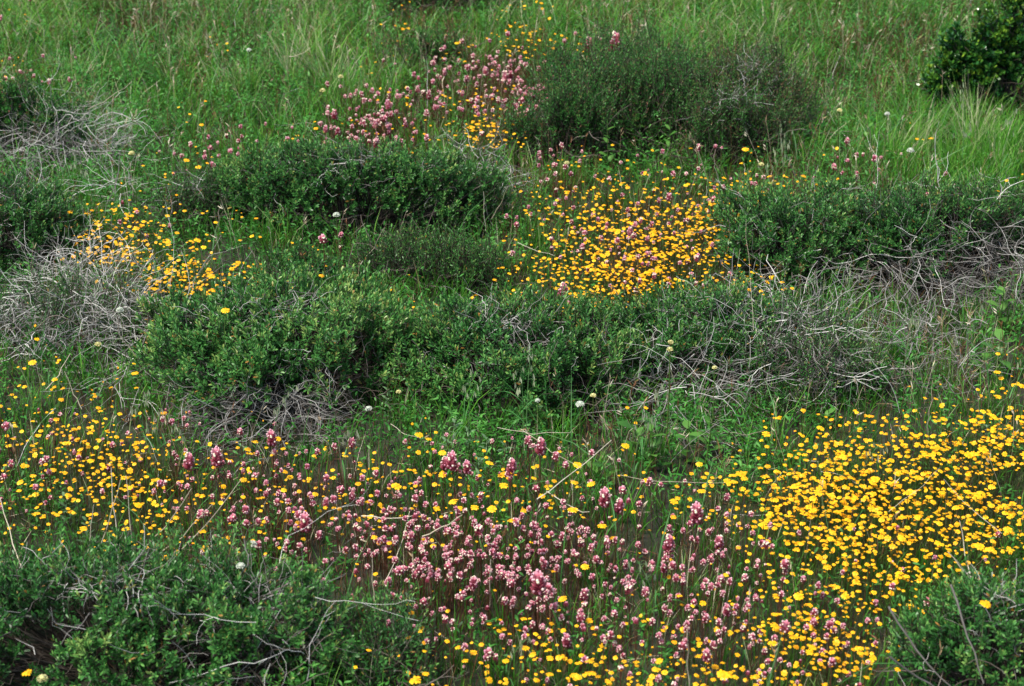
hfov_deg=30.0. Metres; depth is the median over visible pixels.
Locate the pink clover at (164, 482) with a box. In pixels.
[163,480,171,516]
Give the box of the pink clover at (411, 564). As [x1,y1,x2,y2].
[408,562,414,606]
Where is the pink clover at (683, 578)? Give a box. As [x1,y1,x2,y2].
[680,576,685,613]
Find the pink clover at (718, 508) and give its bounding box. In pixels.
[715,506,720,532]
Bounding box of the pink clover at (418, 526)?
[415,525,419,555]
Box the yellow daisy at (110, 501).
[106,484,115,532]
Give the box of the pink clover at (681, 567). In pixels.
[679,564,684,607]
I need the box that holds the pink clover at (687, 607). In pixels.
[685,604,691,644]
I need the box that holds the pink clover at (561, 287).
[558,282,568,319]
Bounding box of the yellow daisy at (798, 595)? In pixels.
[788,592,803,648]
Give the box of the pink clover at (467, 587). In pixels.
[464,585,469,627]
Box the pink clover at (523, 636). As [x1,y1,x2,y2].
[521,633,527,677]
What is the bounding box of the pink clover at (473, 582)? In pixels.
[468,575,477,630]
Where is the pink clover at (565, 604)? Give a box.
[563,601,568,648]
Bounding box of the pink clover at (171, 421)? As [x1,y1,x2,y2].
[168,418,178,469]
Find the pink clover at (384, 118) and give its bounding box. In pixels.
[381,115,387,135]
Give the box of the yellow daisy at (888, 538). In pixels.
[884,535,890,577]
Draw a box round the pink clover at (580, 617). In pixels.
[574,612,585,661]
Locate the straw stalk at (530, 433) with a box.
[497,427,556,434]
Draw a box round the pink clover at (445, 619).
[442,616,452,654]
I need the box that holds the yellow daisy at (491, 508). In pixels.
[484,506,496,551]
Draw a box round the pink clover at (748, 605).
[745,603,750,642]
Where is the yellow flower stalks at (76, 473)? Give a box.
[0,19,1023,685]
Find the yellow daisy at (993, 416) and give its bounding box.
[990,414,995,450]
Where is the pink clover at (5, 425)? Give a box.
[1,421,14,477]
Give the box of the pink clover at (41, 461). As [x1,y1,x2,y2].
[39,458,49,509]
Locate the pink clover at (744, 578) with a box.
[738,573,748,627]
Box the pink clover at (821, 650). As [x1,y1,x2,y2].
[818,648,825,684]
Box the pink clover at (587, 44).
[583,36,591,51]
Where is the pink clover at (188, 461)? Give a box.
[183,452,194,525]
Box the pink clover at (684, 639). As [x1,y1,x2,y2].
[682,638,686,681]
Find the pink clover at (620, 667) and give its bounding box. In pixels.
[617,665,624,685]
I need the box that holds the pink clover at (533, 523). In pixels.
[531,521,537,570]
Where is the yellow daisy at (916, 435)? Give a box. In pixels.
[913,434,919,467]
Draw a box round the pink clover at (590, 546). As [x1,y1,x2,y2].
[588,543,595,586]
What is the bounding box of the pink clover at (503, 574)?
[500,570,505,616]
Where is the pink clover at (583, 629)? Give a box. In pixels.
[581,627,585,670]
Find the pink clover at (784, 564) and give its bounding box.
[777,559,789,616]
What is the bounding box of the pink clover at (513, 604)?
[509,600,516,638]
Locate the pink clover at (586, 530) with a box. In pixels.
[584,527,589,560]
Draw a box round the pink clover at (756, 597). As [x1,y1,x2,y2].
[753,594,759,632]
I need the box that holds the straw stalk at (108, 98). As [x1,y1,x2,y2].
[87,81,131,109]
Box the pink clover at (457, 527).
[455,525,459,556]
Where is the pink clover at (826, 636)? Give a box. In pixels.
[820,633,829,676]
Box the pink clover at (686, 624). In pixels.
[680,620,689,664]
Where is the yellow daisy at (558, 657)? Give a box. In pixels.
[555,655,561,685]
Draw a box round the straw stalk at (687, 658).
[687,627,689,685]
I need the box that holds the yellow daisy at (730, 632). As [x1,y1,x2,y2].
[727,630,732,667]
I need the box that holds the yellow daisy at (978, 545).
[973,542,984,580]
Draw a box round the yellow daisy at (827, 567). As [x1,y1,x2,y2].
[823,564,831,598]
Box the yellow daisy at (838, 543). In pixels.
[835,541,840,574]
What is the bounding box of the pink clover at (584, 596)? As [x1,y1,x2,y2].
[579,588,588,633]
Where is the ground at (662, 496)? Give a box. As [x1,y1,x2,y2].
[0,0,1023,685]
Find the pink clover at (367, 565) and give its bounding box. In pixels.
[364,564,370,600]
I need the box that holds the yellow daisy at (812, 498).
[809,496,816,531]
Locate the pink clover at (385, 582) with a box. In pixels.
[384,579,392,598]
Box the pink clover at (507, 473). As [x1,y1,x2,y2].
[504,471,509,508]
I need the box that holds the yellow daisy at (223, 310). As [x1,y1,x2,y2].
[221,308,229,416]
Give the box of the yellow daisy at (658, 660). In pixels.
[655,658,662,673]
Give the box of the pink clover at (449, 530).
[445,527,452,561]
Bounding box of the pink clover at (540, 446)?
[533,437,545,519]
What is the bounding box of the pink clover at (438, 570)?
[435,568,442,606]
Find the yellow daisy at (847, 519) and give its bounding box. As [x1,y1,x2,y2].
[845,518,850,551]
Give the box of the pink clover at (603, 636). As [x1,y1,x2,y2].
[600,634,606,682]
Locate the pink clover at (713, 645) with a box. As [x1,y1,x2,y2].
[707,640,717,685]
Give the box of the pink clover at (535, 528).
[534,525,538,568]
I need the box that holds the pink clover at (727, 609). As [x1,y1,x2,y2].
[721,603,731,653]
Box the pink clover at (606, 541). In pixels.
[603,538,610,598]
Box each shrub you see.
[0,63,125,177]
[0,67,173,194]
[0,121,153,288]
[0,207,193,387]
[0,242,172,380]
[0,487,429,685]
[19,206,250,427]
[55,131,209,234]
[95,240,228,311]
[95,256,455,461]
[129,148,274,242]
[137,525,371,685]
[139,338,390,467]
[170,123,532,252]
[186,233,401,291]
[290,574,468,685]
[317,211,552,299]
[342,275,696,450]
[366,0,517,24]
[367,10,493,80]
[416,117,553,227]
[461,60,638,177]
[508,2,751,169]
[563,288,815,467]
[580,243,837,419]
[640,26,851,164]
[652,68,825,176]
[670,241,925,430]
[681,164,923,314]
[692,277,901,427]
[790,318,953,408]
[802,113,1023,325]
[821,200,1013,340]
[850,556,1023,685]
[853,274,1012,401]
[898,161,1023,293]
[900,195,1023,337]
[901,0,1023,118]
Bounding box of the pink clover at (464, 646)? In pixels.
[460,643,467,685]
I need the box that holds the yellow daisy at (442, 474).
[439,473,445,507]
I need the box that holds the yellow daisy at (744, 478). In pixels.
[741,477,747,520]
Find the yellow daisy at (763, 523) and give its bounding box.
[759,521,769,572]
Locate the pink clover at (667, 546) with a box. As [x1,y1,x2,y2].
[660,534,674,603]
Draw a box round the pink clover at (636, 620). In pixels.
[632,618,638,670]
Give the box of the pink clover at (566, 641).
[560,633,571,685]
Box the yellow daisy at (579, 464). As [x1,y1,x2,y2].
[570,462,581,525]
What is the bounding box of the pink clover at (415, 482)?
[410,481,418,513]
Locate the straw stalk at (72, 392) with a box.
[64,371,81,408]
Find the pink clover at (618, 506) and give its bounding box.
[611,498,623,560]
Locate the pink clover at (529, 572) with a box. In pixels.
[526,569,533,614]
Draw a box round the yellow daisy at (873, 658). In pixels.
[861,655,875,682]
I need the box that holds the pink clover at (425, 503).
[422,501,428,546]
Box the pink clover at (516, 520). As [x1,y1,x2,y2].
[511,518,519,550]
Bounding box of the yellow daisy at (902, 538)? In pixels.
[894,536,905,575]
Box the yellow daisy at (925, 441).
[911,440,929,487]
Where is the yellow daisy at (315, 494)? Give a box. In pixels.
[310,492,317,537]
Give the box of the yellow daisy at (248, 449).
[244,447,250,478]
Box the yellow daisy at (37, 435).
[35,434,48,468]
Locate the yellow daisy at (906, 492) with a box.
[902,490,911,557]
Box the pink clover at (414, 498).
[411,494,418,541]
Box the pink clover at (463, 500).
[459,497,466,542]
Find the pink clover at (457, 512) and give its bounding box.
[455,509,460,524]
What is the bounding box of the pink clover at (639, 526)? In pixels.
[636,524,641,569]
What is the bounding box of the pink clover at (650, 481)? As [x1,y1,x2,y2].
[646,477,653,531]
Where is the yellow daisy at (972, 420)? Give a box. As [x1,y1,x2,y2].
[963,418,975,456]
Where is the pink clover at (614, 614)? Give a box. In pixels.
[608,610,618,656]
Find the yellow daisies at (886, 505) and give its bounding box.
[0,1,1023,685]
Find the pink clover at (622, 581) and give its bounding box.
[620,579,624,617]
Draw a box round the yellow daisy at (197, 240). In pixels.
[194,238,203,282]
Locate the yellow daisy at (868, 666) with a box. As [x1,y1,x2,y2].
[864,659,873,685]
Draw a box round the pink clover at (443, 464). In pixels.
[440,456,448,530]
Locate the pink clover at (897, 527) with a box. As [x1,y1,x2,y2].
[892,525,899,566]
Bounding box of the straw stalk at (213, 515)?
[178,480,240,553]
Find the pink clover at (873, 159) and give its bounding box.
[871,154,877,181]
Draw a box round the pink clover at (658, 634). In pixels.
[654,632,662,675]
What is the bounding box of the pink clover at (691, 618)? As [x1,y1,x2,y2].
[688,615,693,664]
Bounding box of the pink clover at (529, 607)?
[522,604,531,650]
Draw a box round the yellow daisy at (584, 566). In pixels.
[581,564,588,588]
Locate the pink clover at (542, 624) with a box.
[539,623,545,670]
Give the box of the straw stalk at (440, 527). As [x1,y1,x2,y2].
[422,515,461,536]
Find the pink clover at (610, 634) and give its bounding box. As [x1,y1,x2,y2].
[604,630,614,675]
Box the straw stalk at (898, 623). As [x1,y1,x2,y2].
[888,606,950,685]
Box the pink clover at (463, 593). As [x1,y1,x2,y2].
[459,590,466,642]
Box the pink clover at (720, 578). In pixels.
[716,575,724,625]
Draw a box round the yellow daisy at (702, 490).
[697,489,705,540]
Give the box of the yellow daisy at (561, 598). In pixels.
[558,596,571,651]
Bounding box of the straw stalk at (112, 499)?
[111,468,117,533]
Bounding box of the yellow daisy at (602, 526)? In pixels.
[598,524,607,550]
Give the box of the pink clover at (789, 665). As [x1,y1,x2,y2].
[787,662,791,685]
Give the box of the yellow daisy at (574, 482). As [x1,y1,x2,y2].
[571,480,578,538]
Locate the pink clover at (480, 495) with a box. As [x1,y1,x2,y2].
[478,491,487,528]
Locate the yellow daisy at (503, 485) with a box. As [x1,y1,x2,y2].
[497,483,507,535]
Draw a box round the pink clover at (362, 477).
[360,475,364,514]
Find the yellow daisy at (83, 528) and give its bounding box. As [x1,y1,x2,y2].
[80,526,86,561]
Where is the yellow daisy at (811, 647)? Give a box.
[804,645,815,683]
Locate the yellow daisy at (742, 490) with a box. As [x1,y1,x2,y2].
[739,487,745,525]
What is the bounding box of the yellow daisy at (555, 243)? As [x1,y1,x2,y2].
[553,242,557,277]
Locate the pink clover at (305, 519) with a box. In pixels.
[298,511,317,566]
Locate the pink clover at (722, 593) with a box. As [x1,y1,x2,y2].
[719,590,725,627]
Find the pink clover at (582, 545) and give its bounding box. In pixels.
[578,539,587,583]
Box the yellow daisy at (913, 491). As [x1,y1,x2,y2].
[910,490,915,521]
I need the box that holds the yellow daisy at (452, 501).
[449,499,456,528]
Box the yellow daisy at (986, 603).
[975,600,990,685]
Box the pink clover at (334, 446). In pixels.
[331,443,337,482]
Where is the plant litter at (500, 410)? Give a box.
[0,0,1023,685]
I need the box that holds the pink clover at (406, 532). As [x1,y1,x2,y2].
[399,530,407,572]
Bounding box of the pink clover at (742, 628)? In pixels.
[736,625,745,666]
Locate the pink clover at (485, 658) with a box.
[483,654,490,685]
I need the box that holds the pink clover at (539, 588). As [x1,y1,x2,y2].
[530,569,546,664]
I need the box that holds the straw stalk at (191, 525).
[163,505,211,550]
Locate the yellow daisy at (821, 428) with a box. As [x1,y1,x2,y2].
[817,426,823,485]
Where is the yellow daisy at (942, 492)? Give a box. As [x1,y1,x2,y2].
[938,491,945,528]
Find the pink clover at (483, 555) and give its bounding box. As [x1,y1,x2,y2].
[481,552,487,586]
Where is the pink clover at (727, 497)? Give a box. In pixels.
[724,493,730,536]
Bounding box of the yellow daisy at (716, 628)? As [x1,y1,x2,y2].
[713,626,719,669]
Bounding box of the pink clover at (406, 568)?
[403,566,408,586]
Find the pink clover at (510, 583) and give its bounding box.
[506,579,517,631]
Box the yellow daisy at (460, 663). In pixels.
[455,646,461,685]
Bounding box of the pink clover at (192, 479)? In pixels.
[189,477,194,518]
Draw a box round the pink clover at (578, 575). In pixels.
[576,572,581,604]
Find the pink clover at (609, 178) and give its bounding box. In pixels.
[606,176,611,217]
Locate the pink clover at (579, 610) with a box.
[577,608,583,644]
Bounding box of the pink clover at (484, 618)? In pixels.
[481,614,486,661]
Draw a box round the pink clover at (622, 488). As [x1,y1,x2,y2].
[619,485,627,552]
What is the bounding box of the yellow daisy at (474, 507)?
[471,505,478,528]
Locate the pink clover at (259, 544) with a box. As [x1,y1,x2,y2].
[255,540,261,577]
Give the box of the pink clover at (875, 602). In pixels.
[871,599,878,644]
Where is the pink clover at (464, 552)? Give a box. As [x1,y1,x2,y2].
[461,550,467,597]
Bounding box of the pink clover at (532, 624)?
[529,620,537,670]
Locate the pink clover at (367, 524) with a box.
[365,522,370,563]
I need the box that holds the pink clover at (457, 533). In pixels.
[454,531,459,576]
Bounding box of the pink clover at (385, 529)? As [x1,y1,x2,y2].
[382,525,387,569]
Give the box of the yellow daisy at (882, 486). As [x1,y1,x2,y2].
[879,484,886,510]
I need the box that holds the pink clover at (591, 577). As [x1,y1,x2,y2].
[589,573,595,612]
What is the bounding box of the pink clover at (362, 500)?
[359,497,366,534]
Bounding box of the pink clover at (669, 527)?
[666,524,671,560]
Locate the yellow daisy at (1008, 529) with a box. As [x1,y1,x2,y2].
[994,526,1012,576]
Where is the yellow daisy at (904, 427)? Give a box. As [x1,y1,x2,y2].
[892,426,908,473]
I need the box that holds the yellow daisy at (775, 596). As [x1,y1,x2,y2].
[769,594,779,632]
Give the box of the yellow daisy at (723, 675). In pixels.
[717,670,728,685]
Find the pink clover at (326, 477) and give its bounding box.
[320,474,330,522]
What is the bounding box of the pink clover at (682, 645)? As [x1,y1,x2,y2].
[678,641,687,685]
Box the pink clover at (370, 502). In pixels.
[367,499,377,535]
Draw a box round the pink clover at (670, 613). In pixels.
[667,609,672,652]
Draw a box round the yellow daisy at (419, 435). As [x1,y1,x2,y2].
[414,432,422,489]
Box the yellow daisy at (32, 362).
[28,360,37,408]
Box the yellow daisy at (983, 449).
[972,447,986,505]
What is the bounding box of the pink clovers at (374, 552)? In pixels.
[0,0,1000,685]
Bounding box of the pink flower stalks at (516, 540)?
[6,76,885,685]
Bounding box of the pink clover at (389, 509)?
[385,506,393,550]
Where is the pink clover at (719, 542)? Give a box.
[712,535,724,581]
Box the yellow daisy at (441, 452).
[438,450,445,479]
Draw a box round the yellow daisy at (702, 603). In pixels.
[694,601,705,640]
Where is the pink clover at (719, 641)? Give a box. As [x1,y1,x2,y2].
[716,638,722,683]
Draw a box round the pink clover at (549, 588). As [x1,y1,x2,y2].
[546,583,552,636]
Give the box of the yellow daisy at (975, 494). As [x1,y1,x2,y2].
[971,492,980,537]
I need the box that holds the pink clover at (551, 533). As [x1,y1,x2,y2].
[548,531,554,583]
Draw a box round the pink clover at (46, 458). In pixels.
[44,455,49,486]
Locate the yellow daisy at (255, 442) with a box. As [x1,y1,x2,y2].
[251,440,258,494]
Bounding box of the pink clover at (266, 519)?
[264,516,270,544]
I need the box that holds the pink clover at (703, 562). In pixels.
[698,559,705,597]
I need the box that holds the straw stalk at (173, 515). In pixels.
[147,488,191,544]
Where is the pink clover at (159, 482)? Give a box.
[157,480,164,521]
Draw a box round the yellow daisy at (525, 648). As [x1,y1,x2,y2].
[522,646,533,680]
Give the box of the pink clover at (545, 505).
[543,502,550,537]
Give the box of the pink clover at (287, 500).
[285,498,295,547]
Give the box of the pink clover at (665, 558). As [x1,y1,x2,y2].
[658,554,669,605]
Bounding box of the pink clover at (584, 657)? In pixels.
[580,655,588,685]
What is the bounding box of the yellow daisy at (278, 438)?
[275,437,281,487]
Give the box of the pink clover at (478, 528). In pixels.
[474,524,483,586]
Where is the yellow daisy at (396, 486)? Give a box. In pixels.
[391,483,403,542]
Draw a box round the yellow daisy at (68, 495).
[65,493,74,536]
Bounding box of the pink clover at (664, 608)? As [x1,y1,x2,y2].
[659,604,667,651]
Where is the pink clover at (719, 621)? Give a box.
[714,618,721,669]
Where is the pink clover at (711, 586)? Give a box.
[707,582,714,626]
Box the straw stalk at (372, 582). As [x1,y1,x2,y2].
[372,556,375,615]
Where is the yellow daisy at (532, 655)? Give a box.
[529,652,535,684]
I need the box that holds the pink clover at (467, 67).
[465,64,470,82]
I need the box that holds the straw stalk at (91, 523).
[87,504,93,551]
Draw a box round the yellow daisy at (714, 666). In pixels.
[712,664,718,684]
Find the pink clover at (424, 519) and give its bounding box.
[421,514,426,535]
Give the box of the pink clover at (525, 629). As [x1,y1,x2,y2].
[523,626,529,668]
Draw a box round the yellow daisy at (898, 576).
[894,575,901,614]
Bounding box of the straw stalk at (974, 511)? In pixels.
[946,482,1000,532]
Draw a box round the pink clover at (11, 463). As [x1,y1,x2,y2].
[8,459,21,499]
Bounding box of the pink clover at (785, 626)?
[779,620,790,685]
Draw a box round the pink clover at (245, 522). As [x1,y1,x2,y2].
[242,519,252,570]
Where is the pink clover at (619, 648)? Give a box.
[616,645,622,683]
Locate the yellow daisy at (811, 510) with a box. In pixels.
[808,509,814,554]
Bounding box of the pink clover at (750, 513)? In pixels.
[742,511,753,559]
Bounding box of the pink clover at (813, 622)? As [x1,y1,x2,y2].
[806,618,817,658]
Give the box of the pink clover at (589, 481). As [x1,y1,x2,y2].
[586,479,591,524]
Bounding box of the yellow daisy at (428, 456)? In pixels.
[424,438,431,490]
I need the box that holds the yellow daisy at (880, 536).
[875,534,883,571]
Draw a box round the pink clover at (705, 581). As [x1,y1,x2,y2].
[698,578,709,637]
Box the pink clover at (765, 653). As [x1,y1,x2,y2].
[757,648,767,685]
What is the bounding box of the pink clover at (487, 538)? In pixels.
[483,534,490,585]
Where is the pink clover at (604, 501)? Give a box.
[598,486,610,563]
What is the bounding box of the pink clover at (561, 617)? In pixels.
[559,614,565,648]
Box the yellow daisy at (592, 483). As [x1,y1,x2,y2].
[587,481,598,531]
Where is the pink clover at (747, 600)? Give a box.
[745,598,749,636]
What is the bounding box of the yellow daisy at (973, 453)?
[969,451,976,482]
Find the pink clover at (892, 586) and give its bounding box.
[884,582,895,630]
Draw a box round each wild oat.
[68,153,108,202]
[131,407,169,478]
[140,390,175,470]
[171,423,210,487]
[267,385,297,457]
[342,428,359,502]
[455,369,480,460]
[501,344,555,464]
[501,369,534,457]
[506,637,530,685]
[621,413,655,491]
[628,559,685,633]
[640,383,663,493]
[754,147,780,189]
[764,126,785,194]
[771,131,792,186]
[781,139,800,195]
[812,266,859,337]
[834,442,887,486]
[891,306,935,384]
[936,121,970,178]
[960,82,977,162]
[967,293,983,377]
[998,108,1016,184]
[1004,358,1023,435]
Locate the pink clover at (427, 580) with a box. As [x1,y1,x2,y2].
[425,577,432,625]
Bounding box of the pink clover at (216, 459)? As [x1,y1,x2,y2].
[210,446,224,520]
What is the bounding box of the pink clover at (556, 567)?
[553,564,559,608]
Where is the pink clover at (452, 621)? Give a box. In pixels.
[449,619,456,658]
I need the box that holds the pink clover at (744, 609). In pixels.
[743,607,747,649]
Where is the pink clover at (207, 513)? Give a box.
[204,510,209,545]
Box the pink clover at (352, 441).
[348,437,359,495]
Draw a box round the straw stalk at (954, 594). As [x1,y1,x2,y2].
[950,584,983,683]
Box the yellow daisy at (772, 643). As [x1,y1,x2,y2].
[767,641,776,685]
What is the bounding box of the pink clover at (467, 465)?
[463,459,472,524]
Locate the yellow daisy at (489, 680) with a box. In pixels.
[486,676,492,683]
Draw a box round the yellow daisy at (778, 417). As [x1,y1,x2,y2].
[775,416,781,459]
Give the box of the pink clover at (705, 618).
[702,613,709,665]
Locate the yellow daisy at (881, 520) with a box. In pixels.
[877,517,884,553]
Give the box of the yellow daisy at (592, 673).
[588,671,595,685]
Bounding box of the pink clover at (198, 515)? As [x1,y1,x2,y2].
[196,513,203,543]
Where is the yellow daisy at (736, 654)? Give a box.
[727,653,739,685]
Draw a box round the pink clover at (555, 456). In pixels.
[551,451,561,522]
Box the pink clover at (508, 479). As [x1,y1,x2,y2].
[507,477,513,520]
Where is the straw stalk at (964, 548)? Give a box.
[959,520,970,577]
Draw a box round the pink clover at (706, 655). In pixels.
[701,648,711,685]
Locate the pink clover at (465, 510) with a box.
[463,508,470,548]
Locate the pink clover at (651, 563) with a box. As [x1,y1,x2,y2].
[648,559,654,609]
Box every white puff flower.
[37,674,47,685]
[94,342,105,409]
[116,307,127,378]
[128,151,137,208]
[236,562,245,607]
[246,48,252,108]
[250,540,256,573]
[320,88,325,124]
[333,212,339,269]
[338,75,343,135]
[365,406,371,455]
[396,390,401,472]
[535,398,539,481]
[576,401,584,509]
[590,393,595,477]
[665,347,672,456]
[666,340,673,448]
[711,366,716,430]
[835,108,841,163]
[880,112,889,186]
[907,148,914,190]
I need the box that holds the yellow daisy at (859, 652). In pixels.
[857,651,863,685]
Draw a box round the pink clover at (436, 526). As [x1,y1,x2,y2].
[433,522,439,560]
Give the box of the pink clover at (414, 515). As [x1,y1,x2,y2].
[412,512,418,557]
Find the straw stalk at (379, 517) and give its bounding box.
[361,513,420,518]
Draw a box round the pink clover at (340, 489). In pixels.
[336,485,346,535]
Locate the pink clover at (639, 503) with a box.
[634,501,641,537]
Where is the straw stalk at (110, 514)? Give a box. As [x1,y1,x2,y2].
[101,479,120,542]
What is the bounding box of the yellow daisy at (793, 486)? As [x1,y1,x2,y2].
[790,483,799,529]
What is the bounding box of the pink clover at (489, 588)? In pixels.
[483,568,492,611]
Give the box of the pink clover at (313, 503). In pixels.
[310,500,317,542]
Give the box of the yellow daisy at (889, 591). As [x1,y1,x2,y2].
[882,590,893,630]
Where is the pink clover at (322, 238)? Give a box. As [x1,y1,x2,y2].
[318,234,327,272]
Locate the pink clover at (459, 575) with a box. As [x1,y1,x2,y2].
[456,571,463,620]
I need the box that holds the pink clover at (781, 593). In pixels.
[778,590,784,625]
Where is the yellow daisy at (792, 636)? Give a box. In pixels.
[781,635,796,672]
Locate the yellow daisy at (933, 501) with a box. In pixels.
[926,500,935,524]
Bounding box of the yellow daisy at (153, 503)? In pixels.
[151,500,158,528]
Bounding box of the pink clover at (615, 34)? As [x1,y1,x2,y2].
[608,31,621,94]
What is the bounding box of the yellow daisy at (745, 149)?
[736,147,748,185]
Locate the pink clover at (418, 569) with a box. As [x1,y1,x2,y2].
[415,564,424,621]
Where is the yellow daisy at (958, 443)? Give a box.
[948,442,961,482]
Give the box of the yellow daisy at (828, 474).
[819,472,830,515]
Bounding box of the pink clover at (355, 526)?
[353,523,361,566]
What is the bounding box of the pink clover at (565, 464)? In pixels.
[559,461,568,506]
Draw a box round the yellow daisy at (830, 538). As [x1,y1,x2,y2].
[823,536,833,573]
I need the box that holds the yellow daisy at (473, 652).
[469,650,476,685]
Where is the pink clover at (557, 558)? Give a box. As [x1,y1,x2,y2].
[554,555,559,597]
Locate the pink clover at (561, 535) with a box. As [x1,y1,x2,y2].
[559,532,565,575]
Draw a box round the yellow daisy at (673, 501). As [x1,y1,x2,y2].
[663,499,677,539]
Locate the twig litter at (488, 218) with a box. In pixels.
[2,0,1021,685]
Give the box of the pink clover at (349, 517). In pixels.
[347,513,354,559]
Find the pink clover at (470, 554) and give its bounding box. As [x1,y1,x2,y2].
[467,550,473,595]
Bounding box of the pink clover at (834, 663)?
[827,657,836,685]
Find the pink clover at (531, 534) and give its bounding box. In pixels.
[528,532,535,574]
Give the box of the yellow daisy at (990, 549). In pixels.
[987,547,993,577]
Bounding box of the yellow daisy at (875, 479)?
[868,477,878,519]
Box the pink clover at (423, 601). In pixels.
[420,597,427,623]
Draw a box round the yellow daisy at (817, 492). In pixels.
[807,489,822,540]
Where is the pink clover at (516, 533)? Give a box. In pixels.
[513,521,519,564]
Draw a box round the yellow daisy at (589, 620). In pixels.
[583,618,592,652]
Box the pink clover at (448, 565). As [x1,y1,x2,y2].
[444,562,451,615]
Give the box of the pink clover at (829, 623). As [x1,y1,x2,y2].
[824,620,833,680]
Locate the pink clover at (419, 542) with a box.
[415,525,421,574]
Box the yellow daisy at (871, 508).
[862,505,873,555]
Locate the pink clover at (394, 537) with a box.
[392,535,399,586]
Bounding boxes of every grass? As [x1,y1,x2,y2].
[0,0,1023,685]
[0,0,1023,685]
[0,0,1023,685]
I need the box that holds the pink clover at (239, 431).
[237,428,246,474]
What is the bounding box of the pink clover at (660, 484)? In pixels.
[658,482,663,525]
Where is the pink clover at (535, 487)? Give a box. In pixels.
[532,485,539,521]
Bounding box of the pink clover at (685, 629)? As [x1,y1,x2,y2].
[680,627,690,667]
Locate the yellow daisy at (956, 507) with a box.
[950,505,959,557]
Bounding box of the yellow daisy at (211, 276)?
[208,274,214,292]
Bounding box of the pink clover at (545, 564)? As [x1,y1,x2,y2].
[541,560,547,605]
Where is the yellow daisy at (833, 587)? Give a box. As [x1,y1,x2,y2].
[831,584,837,613]
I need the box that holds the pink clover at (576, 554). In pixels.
[575,552,579,588]
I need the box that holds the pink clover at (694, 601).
[689,598,697,642]
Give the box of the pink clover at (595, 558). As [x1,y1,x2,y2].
[591,555,599,606]
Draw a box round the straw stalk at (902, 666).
[889,656,933,685]
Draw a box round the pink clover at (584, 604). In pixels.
[581,601,588,652]
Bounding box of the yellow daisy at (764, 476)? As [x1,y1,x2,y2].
[760,475,769,517]
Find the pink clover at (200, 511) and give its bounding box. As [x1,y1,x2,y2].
[197,509,204,550]
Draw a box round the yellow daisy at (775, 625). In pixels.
[770,622,778,660]
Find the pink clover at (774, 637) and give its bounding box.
[771,634,777,680]
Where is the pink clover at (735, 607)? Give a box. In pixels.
[733,604,738,647]
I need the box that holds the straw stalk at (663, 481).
[621,475,698,482]
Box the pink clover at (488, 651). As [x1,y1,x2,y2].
[484,647,494,685]
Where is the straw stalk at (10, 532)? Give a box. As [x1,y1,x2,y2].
[0,497,21,565]
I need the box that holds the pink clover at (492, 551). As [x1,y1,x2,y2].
[488,548,495,595]
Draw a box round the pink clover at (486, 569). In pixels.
[483,567,491,611]
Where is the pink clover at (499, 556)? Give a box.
[496,552,503,596]
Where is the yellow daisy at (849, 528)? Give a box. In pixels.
[846,526,852,561]
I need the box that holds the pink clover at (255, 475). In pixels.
[252,472,257,512]
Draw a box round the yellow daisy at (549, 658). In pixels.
[546,656,553,683]
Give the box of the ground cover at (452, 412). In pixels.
[0,0,1023,685]
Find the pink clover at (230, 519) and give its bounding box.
[227,516,236,560]
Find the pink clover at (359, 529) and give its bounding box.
[357,526,361,572]
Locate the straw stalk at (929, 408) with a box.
[927,380,932,430]
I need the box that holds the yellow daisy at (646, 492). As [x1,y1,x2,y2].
[643,478,646,519]
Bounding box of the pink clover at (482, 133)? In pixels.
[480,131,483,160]
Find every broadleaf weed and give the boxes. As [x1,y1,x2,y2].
[58,488,77,527]
[77,513,95,550]
[381,383,396,419]
[405,589,416,631]
[438,436,451,471]
[449,418,461,453]
[464,426,474,458]
[472,454,491,488]
[479,431,493,468]
[497,439,512,471]
[585,459,620,484]
[599,120,615,178]
[616,410,650,464]
[626,100,644,154]
[636,420,671,469]
[661,124,677,179]
[674,420,703,463]
[698,415,728,452]
[801,236,821,297]
[819,407,839,428]
[855,122,876,158]
[971,349,993,374]
[975,408,989,443]
[982,327,1013,369]
[986,283,1018,327]
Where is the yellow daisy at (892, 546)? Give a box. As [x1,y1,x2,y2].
[889,543,894,581]
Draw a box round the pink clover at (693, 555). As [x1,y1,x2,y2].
[690,553,695,592]
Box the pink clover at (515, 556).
[513,554,518,586]
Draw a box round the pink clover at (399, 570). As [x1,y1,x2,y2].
[395,565,403,607]
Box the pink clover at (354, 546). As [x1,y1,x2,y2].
[352,544,359,590]
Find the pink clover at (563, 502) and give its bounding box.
[560,499,565,543]
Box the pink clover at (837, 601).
[834,598,839,625]
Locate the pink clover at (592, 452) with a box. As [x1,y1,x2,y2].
[588,449,594,495]
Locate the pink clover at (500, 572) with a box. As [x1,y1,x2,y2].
[498,569,504,611]
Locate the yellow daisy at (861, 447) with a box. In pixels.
[857,446,864,490]
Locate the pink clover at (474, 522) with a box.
[471,519,478,569]
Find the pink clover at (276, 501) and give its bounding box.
[273,498,282,543]
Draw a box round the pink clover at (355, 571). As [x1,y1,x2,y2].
[353,568,358,599]
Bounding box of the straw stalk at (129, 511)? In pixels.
[126,478,132,549]
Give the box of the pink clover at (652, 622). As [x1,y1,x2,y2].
[649,617,655,669]
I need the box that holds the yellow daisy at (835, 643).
[833,639,839,680]
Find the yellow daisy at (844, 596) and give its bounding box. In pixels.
[840,593,849,636]
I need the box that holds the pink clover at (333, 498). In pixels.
[330,495,339,549]
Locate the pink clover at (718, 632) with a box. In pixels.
[712,629,721,674]
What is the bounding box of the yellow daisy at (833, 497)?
[826,495,835,526]
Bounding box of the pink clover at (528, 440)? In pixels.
[524,435,531,495]
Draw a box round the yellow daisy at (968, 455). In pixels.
[962,452,972,496]
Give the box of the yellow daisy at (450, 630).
[446,609,458,653]
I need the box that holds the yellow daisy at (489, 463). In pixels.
[486,461,493,516]

